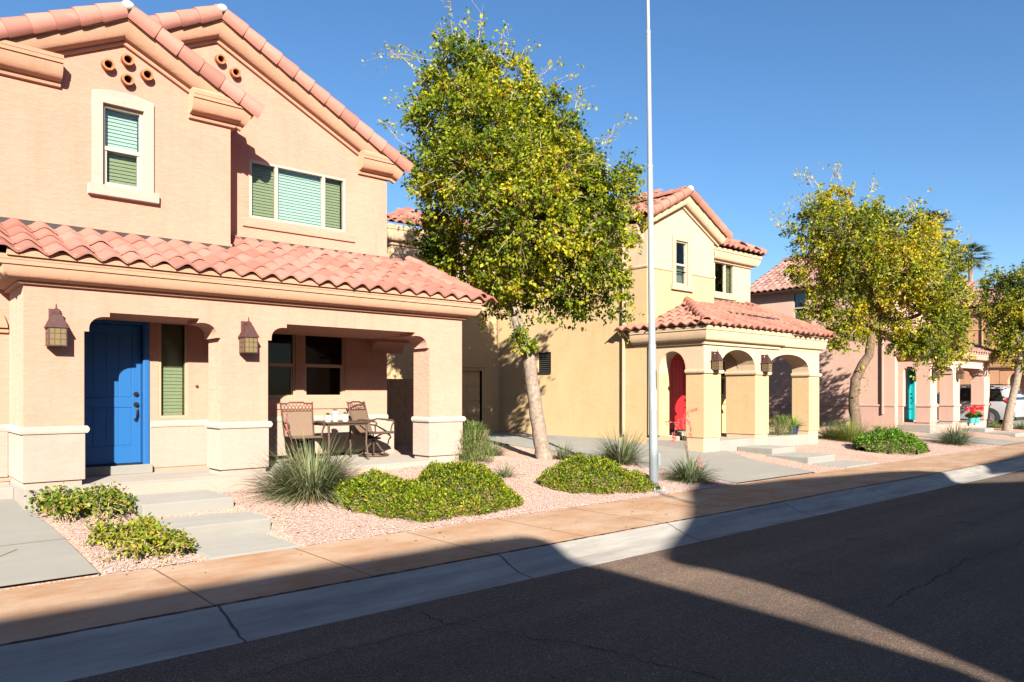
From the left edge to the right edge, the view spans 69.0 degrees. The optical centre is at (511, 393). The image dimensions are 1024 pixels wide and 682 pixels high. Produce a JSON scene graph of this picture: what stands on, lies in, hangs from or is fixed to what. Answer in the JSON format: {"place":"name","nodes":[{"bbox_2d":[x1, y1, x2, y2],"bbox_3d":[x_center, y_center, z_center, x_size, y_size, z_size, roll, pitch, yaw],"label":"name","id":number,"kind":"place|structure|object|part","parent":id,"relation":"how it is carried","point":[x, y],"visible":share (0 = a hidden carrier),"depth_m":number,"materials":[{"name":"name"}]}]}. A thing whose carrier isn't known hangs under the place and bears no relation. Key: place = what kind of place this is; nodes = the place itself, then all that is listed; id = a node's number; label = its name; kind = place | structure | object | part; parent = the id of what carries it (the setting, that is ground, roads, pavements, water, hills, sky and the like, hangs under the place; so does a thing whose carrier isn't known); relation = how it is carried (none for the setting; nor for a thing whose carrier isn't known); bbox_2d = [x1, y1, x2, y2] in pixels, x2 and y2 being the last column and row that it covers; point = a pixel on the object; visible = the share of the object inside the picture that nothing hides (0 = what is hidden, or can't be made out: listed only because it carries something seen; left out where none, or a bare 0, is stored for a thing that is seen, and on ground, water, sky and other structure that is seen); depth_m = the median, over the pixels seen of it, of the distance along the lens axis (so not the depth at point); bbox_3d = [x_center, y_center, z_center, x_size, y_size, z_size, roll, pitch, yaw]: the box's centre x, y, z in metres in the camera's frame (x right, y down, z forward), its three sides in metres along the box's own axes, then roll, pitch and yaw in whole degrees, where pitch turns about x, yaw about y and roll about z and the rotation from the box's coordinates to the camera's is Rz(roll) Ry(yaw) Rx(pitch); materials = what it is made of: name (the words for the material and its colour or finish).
{"place":"outdoors","nodes":[
{"label":"outdoors","id":0,"kind":"place"},
{"bbox_2d":[0,498,98,585],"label":"driveway","id":1,"kind":"structure","parent":0,"point":[40,559],"depth_m":7.04,"materials":[{"name":"concrete"}]},
{"bbox_2d":[0,457,1023,681],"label":"road","id":2,"kind":"structure","parent":0,"point":[927,586],"depth_m":5.78,"materials":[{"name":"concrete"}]},
{"bbox_2d":[0,443,1023,645],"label":"sidewalk","id":3,"kind":"structure","parent":0,"point":[33,611],"depth_m":7.41,"materials":[{"name":"beige concrete"}]},
{"bbox_2d":[0,423,1023,589],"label":"gravel bed","id":4,"kind":"object","parent":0,"point":[520,454],"visible":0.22,"depth_m":9.73,"materials":[{"name":"gravel"}]},
{"bbox_2d":[24,481,137,526],"bbox_3d":[-4.893,1.229,8.525,1.100,0.441,1.294,0,0,-41],"label":"lantana bush","id":5,"kind":"object","parent":4,"relation":"on","point":[72,505],"visible":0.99,"depth_m":8.40,"materials":[{"name":"green plant"}]},
{"bbox_2d":[82,511,197,565],"bbox_3d":[-3.644,1.405,7.410,0.988,0.446,1.258,0,0,-41],"label":"lantana bush","id":6,"kind":"object","parent":4,"relation":"on","point":[134,537],"visible":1,"depth_m":7.33,"materials":[{"name":"green plant"}]},
{"bbox_2d":[122,489,299,559],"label":"entry steps","id":7,"kind":"structure","parent":4,"relation":"on","point":[222,535],"depth_m":8.42,"materials":[{"name":"concrete"}]},
{"bbox_2d":[0,0,497,511],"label":"stucco house","id":8,"kind":"structure","parent":4,"relation":"on","point":[184,194],"depth_m":10.50,"materials":[{"name":"paint"}]},
{"bbox_2d":[44,304,68,346],"bbox_3d":[-5.337,-0.806,8.717,0.216,0.497,0.243,0,0,-41],"label":"wall lantern","id":9,"kind":"object","parent":8,"relation":"attached to","point":[56,326],"depth_m":8.65,"materials":[{"name":"brown metal"}]},
{"bbox_2d":[84,323,140,464],"bbox_3d":[-5.569,0.003,10.220,0.885,1.925,0.142,0,0,-41],"label":"door","id":10,"kind":"structure","parent":8,"relation":"in","point":[112,353],"depth_m":10.29,"materials":[{"name":"blue paint"}]},
{"bbox_2d":[103,104,142,190],"bbox_3d":[-5.488,-3.397,10.424,0.555,1.155,0.290,0,0,-41],"label":"window","id":11,"kind":"structure","parent":8,"relation":"in","point":[122,133],"depth_m":10.43,"materials":[{"name":"white glass"}]},
{"bbox_2d":[159,323,187,417],"bbox_3d":[-4.980,-0.365,10.853,0.445,1.470,0.290,0,0,-41],"label":"window","id":12,"kind":"structure","parent":8,"relation":"in","point":[170,336],"depth_m":10.85,"materials":[{"name":"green glass"}]},
{"bbox_2d":[238,317,258,353],"bbox_3d":[-3.618,-0.806,10.214,0.216,0.497,0.243,0,0,-41],"label":"wall lantern","id":13,"kind":"object","parent":8,"relation":"attached to","point":[248,336],"depth_m":10.15,"materials":[{"name":"brown metal"}]},
{"bbox_2d":[268,334,294,398],"bbox_3d":[-4.068,-0.533,12.596,0.810,1.235,0.080,0,0,-41],"label":"window","id":14,"kind":"structure","parent":8,"relation":"in","point":[281,349],"depth_m":12.72,"materials":[{"name":"black glass"}]},
{"bbox_2d":[250,159,344,231],"bbox_3d":[-3.761,-3.392,12.963,1.795,1.005,0.290,0,0,-41],"label":"window","id":15,"kind":"structure","parent":8,"relation":"in","point":[278,193],"depth_m":12.95,"materials":[{"name":"white glass"}]},
{"bbox_2d":[279,402,324,463],"bbox_3d":[-3.397,0.616,12.030,0.610,0.975,0.686,0,0,-31],"label":"patio chair","id":16,"kind":"object","parent":8,"relation":"on","point":[298,420],"visible":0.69,"depth_m":12.19,"materials":[{"name":"fabric"}]},
{"bbox_2d":[304,336,344,398],"bbox_3d":[-3.349,-0.533,13.221,0.795,1.235,0.080,0,0,-41],"label":"window","id":17,"kind":"structure","parent":8,"relation":"in","point":[324,357],"depth_m":13.23,"materials":[{"name":"black glass"}]},
{"bbox_2d":[311,420,370,460],"bbox_3d":[-2.882,0.784,12.475,0.800,0.648,0.660,0,0,-41],"label":"patio table","id":18,"kind":"object","parent":8,"relation":"on","point":[349,423],"visible":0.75,"depth_m":12.41,"materials":[{"name":"brown metal"}]},
{"bbox_2d":[324,412,331,421],"bbox_3d":[-3.025,0.378,12.244,0.125,0.164,0.123,0,0,-41],"label":"succulent pot","id":19,"kind":"object","parent":18,"relation":"on","point":[327,416],"visible":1,"depth_m":12.21,"materials":[{"name":"white ceramic"}]},
{"bbox_2d":[331,409,338,421],"bbox_3d":[-2.955,0.350,12.451,0.126,0.220,0.123,0,0,-41],"label":"succulent pot","id":20,"kind":"object","parent":18,"relation":"on","point":[335,413],"visible":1,"depth_m":12.41,"materials":[{"name":"white ceramic"}]},
{"bbox_2d":[341,412,348,420],"bbox_3d":[-2.796,0.376,12.483,0.131,0.169,0.129,0,0,-41],"label":"succulent pot","id":21,"kind":"object","parent":18,"relation":"on","point":[345,415],"visible":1,"depth_m":12.44,"materials":[{"name":"white ceramic"}]},
{"bbox_2d":[346,401,394,456],"bbox_3d":[-2.510,0.616,13.261,0.686,0.975,0.610,0,0,23],"label":"patio chair","id":22,"kind":"object","parent":8,"relation":"on","point":[359,414],"visible":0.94,"depth_m":13.25,"materials":[{"name":"fabric"}]},
{"bbox_2d":[222,412,379,510],"bbox_3d":[-2.744,0.925,10.144,2.275,1.384,2.305,0,0,-41],"label":"red yucca","id":23,"kind":"object","parent":4,"relation":"on","point":[316,478],"visible":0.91,"depth_m":9.84,"materials":[{"name":"green plant"}]},
{"bbox_2d":[387,379,413,445],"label":"block wall","id":24,"kind":"structure","parent":4,"relation":"on","point":[400,402],"depth_m":17.14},
{"bbox_2d":[330,459,524,523],"bbox_3d":[-1.087,1.280,10.185,2.634,0.723,1.759,0,0,-41],"label":"groundcover mound","id":25,"kind":"object","parent":4,"relation":"on","point":[437,491],"visible":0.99,"depth_m":9.73,"materials":[{"name":"green plant"}]},
{"bbox_2d":[453,418,501,462],"bbox_3d":[-0.667,0.797,12.894,0.997,0.758,1.002,0,0,-41],"label":"feathery bush","id":26,"kind":"object","parent":4,"relation":"on","point":[475,445],"visible":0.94,"depth_m":12.75,"materials":[{"name":"green plant"}]},
{"bbox_2d":[484,437,517,455],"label":"red yucca","id":27,"kind":"object","parent":4,"relation":"on","point":[496,450],"visible":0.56,"depth_m":14.92,"materials":[{"name":"green plant"}]},
{"bbox_2d":[491,461,522,478],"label":"red yucca","id":28,"kind":"object","parent":4,"relation":"on","point":[505,473],"visible":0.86,"depth_m":12.16,"materials":[{"name":"green plant"}]},
{"bbox_2d":[362,0,657,460],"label":"street tree","id":29,"kind":"object","parent":4,"relation":"on","point":[509,151],"visible":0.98,"depth_m":14.17,"materials":[{"name":"green plant"}]},
{"bbox_2d":[550,437,578,460],"bbox_3d":[1.044,1.117,14.963,1.033,0.540,1.010,0,0,-41],"label":"red yucca","id":30,"kind":"object","parent":4,"relation":"on","point":[563,454],"visible":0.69,"depth_m":14.87,"materials":[{"name":"green plant"}]},
{"bbox_2d":[536,451,660,495],"bbox_3d":[1.382,1.289,12.220,2.026,0.705,1.516,0,0,-41],"label":"groundcover mound","id":31,"kind":"object","parent":4,"relation":"on","point":[579,474],"visible":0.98,"depth_m":11.87,"materials":[{"name":"green plant"}]},
{"bbox_2d":[387,185,834,451],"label":"stucco house","id":32,"kind":"structure","parent":4,"relation":"on","point":[593,376],"depth_m":19.89,"materials":[{"name":"paint"}]},
{"bbox_2d":[462,370,479,426],"bbox_3d":[-1.843,0.215,21.925,2.420,2.030,0.112,0,0,-41],"label":"garage door","id":33,"kind":"structure","parent":32,"relation":"in","point":[470,379],"depth_m":22.40,"materials":[{"name":"yellow paint"}]},
{"bbox_2d":[670,360,685,429],"bbox_3d":[4.474,0.020,20.253,0.910,1.900,0.142,0,0,-41],"label":"door","id":34,"kind":"structure","parent":32,"relation":"in","point":[677,375],"depth_m":20.31,"materials":[{"name":"red paint"}]},
{"bbox_2d":[676,241,686,285],"bbox_3d":[4.353,-3.430,19.711,0.565,1.200,0.290,0,0,-41],"label":"window","id":35,"kind":"structure","parent":32,"relation":"in","point":[681,247],"depth_m":19.73,"materials":[{"name":"beige plastic"}]},
{"bbox_2d":[711,349,723,369],"bbox_3d":[4.836,-0.811,17.576,0.216,0.497,0.243,0,0,-41],"label":"wall lantern","id":36,"kind":"object","parent":32,"relation":"attached to","point":[717,360],"depth_m":17.52,"materials":[{"name":"brown metal"}]},
{"bbox_2d":[721,357,725,395],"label":"window","id":37,"kind":"structure","parent":32,"relation":"in","point":[723,377],"depth_m":21.74,"materials":[{"name":"black glass"}]},
{"bbox_2d":[714,262,733,294],"bbox_3d":[6.289,-3.450,22.279,1.030,0.920,0.140,0,0,-41],"label":"window","id":38,"kind":"structure","parent":32,"relation":"in","point":[721,273],"depth_m":22.26,"materials":[{"name":"beige plastic"}]},
{"bbox_2d":[761,354,772,371],"bbox_3d":[6.502,-0.811,19.028,0.216,0.497,0.243,0,0,-41],"label":"wall lantern","id":39,"kind":"object","parent":32,"relation":"attached to","point":[766,362],"depth_m":18.97,"materials":[{"name":"brown metal"}]},
{"bbox_2d":[769,414,796,435],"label":"feathery bush","id":40,"kind":"object","parent":32,"relation":"on","point":[774,426],"visible":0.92,"depth_m":20.38,"materials":[{"name":"green plant"}]},
{"bbox_2d":[785,414,804,434],"bbox_3d":[7.814,0.825,20.772,0.656,0.611,0.747,0,0,-18],"label":"agave pot","id":41,"kind":"object","parent":32,"relation":"on","point":[797,426],"visible":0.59,"depth_m":20.73,"materials":[{"name":"green plant"}]},
{"bbox_2d":[585,422,661,467],"bbox_3d":[2.129,1.005,15.049,1.864,1.070,1.877,0,0,-41],"label":"red yucca","id":42,"kind":"object","parent":4,"relation":"on","point":[624,455],"visible":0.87,"depth_m":14.86,"materials":[{"name":"green plant"}]},
{"bbox_2d":[646,0,665,491],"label":"light pole","id":43,"kind":"object","parent":4,"relation":"on","point":[654,459],"visible":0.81,"depth_m":12.20,"materials":[{"name":"metal"}]},
{"bbox_2d":[659,407,726,487],"bbox_3d":[3.165,0.963,13.353,1.447,1.487,1.416,0,0,-41],"label":"red yucca","id":44,"kind":"object","parent":4,"relation":"on","point":[690,472],"visible":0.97,"depth_m":13.22,"materials":[{"name":"green plant"}]},
{"bbox_2d":[738,445,875,467],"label":"entry steps","id":45,"kind":"structure","parent":4,"relation":"on","point":[789,453],"depth_m":17.39,"materials":[{"name":"concrete"}]},
{"bbox_2d":[818,420,853,439],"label":"ornamental grass","id":46,"kind":"object","parent":4,"relation":"on","point":[828,434],"depth_m":22.41,"materials":[{"name":"plant"}]},
{"bbox_2d":[819,414,871,442],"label":"ornamental grass","id":47,"kind":"object","parent":4,"relation":"on","point":[847,435],"depth_m":21.94,"materials":[{"name":"green plant"}]},
{"bbox_2d":[769,161,978,432],"bbox_3d":[11.220,-2.894,22.878,5.337,8.802,4.805,0,0,-41],"label":"street tree","id":48,"kind":"object","parent":4,"relation":"on","point":[877,272],"visible":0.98,"depth_m":22.37,"materials":[{"name":"leaf"},{"name":"twig bark"},{"name":"pale bark"}]},
{"bbox_2d":[750,254,999,432],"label":"stucco house","id":49,"kind":"structure","parent":4,"relation":"on","point":[893,393],"depth_m":28.45,"materials":[{"name":"paint"}]},
{"bbox_2d":[793,291,805,321],"bbox_3d":[11.664,-3.490,30.010,0.290,1.280,0.600,0,0,-41],"label":"window","id":50,"kind":"structure","parent":49,"relation":"in","point":[800,296],"depth_m":30.06,"materials":[{"name":"glass"}]},
{"bbox_2d":[905,369,912,419],"bbox_3d":[14.877,0.003,28.026,0.850,1.925,0.142,0,0,-41],"label":"door","id":51,"kind":"structure","parent":49,"relation":"in","point":[907,411],"depth_m":28.14,"materials":[{"name":"teal paint"}]},
{"bbox_2d":[932,366,940,377],"bbox_3d":[15.099,-0.811,26.515,0.216,0.497,0.243,0,0,-41],"label":"wall lantern","id":52,"kind":"object","parent":49,"relation":"attached to","point":[939,371],"depth_m":26.46,"materials":[{"name":"brown metal"}]},
{"bbox_2d":[956,366,963,378],"bbox_3d":[16.909,-0.811,28.091,0.216,0.497,0.243,0,0,-41],"label":"wall lantern","id":53,"kind":"object","parent":49,"relation":"attached to","point":[960,373],"depth_m":28.03,"materials":[{"name":"brown metal"}]},
{"bbox_2d":[964,404,977,423],"bbox_3d":[17.855,0.763,28.889,0.726,0.773,0.544,0,0,-41],"label":"geranium pot","id":54,"kind":"object","parent":49,"relation":"on","point":[971,415],"visible":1,"depth_m":28.75,"materials":[{"name":"red plant"}]},
{"bbox_2d":[968,405,983,422],"bbox_3d":[18.283,0.789,29.293,0.755,0.721,0.512,0,0,-41],"label":"geranium pot","id":55,"kind":"object","parent":49,"relation":"on","point":[979,414],"visible":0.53,"depth_m":29.20,"materials":[{"name":"red plant"}]},
{"bbox_2d":[851,425,930,455],"bbox_3d":[10.167,1.243,20.064,2.209,0.788,1.683,0,0,-41],"label":"groundcover mound","id":56,"kind":"object","parent":4,"relation":"on","point":[883,441],"visible":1,"depth_m":19.57,"materials":[{"name":"green plant"}]},
{"bbox_2d":[865,418,923,442],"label":"ornamental grass","id":57,"kind":"object","parent":4,"relation":"on","point":[894,427],"depth_m":21.98,"materials":[{"name":"green plant"}]},
{"bbox_2d":[918,414,991,446],"bbox_3d":[13.571,1.169,22.706,2.172,1.158,2.192,0,0,-41],"label":"red yucca","id":58,"kind":"object","parent":4,"relation":"on","point":[953,437],"visible":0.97,"depth_m":22.59,"materials":[{"name":"green plant"}]},
{"bbox_2d":[918,433,1023,445],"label":"path","id":59,"kind":"structure","parent":4,"relation":"on","point":[998,442],"depth_m":24.38,"materials":[{"name":"concrete"}]},
{"bbox_2d":[937,281,1023,421],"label":"stucco house","id":60,"kind":"structure","parent":4,"relation":"on","point":[999,374],"depth_m":37.13,"materials":[{"name":"paint"}]},
{"bbox_2d":[962,427,1023,437],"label":"entry steps","id":61,"kind":"structure","parent":4,"relation":"on","point":[1010,434],"depth_m":27.79,"materials":[{"name":"concrete"}]},
{"bbox_2d":[967,259,1023,430],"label":"street tree","id":62,"kind":"object","parent":4,"relation":"on","point":[1009,312],"visible":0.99,"depth_m":29.46,"materials":[{"name":"green plant"}]},
{"bbox_2d":[989,422,1001,427],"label":"ornamental grass","id":63,"kind":"object","parent":4,"relation":"on","point":[995,425],"depth_m":30.84,"materials":[{"name":"green plant"}]},
{"bbox_2d":[1013,419,1023,429],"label":"red yucca","id":64,"kind":"object","parent":4,"relation":"on","point":[1019,426],"visible":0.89,"depth_m":30.70,"materials":[{"name":"green plant"}]},
{"bbox_2d":[0,0,1023,331],"label":"sky","id":65,"kind":"structure","parent":0,"point":[919,96],"materials":[{"name":"blue"}]},
{"bbox_2d":[481,432,814,483],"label":"driveway","id":66,"kind":"structure","parent":0,"point":[737,468],"depth_m":16.42,"materials":[{"name":"concrete"}]},
{"bbox_2d":[937,418,1023,428],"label":"driveway","id":67,"kind":"structure","parent":0,"point":[1014,423],"depth_m":34.70,"materials":[{"name":"concrete"}]},
{"bbox_2d":[937,384,1023,424],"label":"parked car","id":68,"kind":"object","parent":67,"relation":"on","point":[999,395],"visible":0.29,"depth_m":32.26,"materials":[{"name":"silver metal"}]},
{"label":"side window","id":69,"kind":"part","parent":68,"relation":"part of","materials":[{"name":"black glass"}]},
{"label":"side window","id":70,"kind":"part","parent":68,"relation":"part of","materials":[{"name":"black glass"}]},
{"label":"rear window","id":71,"kind":"part","parent":68,"relation":"part of","materials":[{"name":"blue glass"}]},
{"label":"ground","id":72,"kind":"structure","parent":0,"visible":0},
{"bbox_2d":[0,457,1023,681],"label":"gutter","id":73,"kind":"object","parent":72,"relation":"on","point":[80,655],"depth_m":6.26,"materials":[{"name":"concrete"}]},
{"bbox_2d":[909,209,958,241],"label":"fan palm","id":74,"kind":"object","parent":72,"relation":"on","point":[944,217],"visible":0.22,"depth_m":77.17,"materials":[{"name":"green plant"}]},
{"bbox_2d":[956,242,993,281],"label":"fan palm","id":75,"kind":"object","parent":72,"relation":"on","point":[975,247],"visible":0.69,"depth_m":69.78,"materials":[{"name":"green plant"}]}
]}

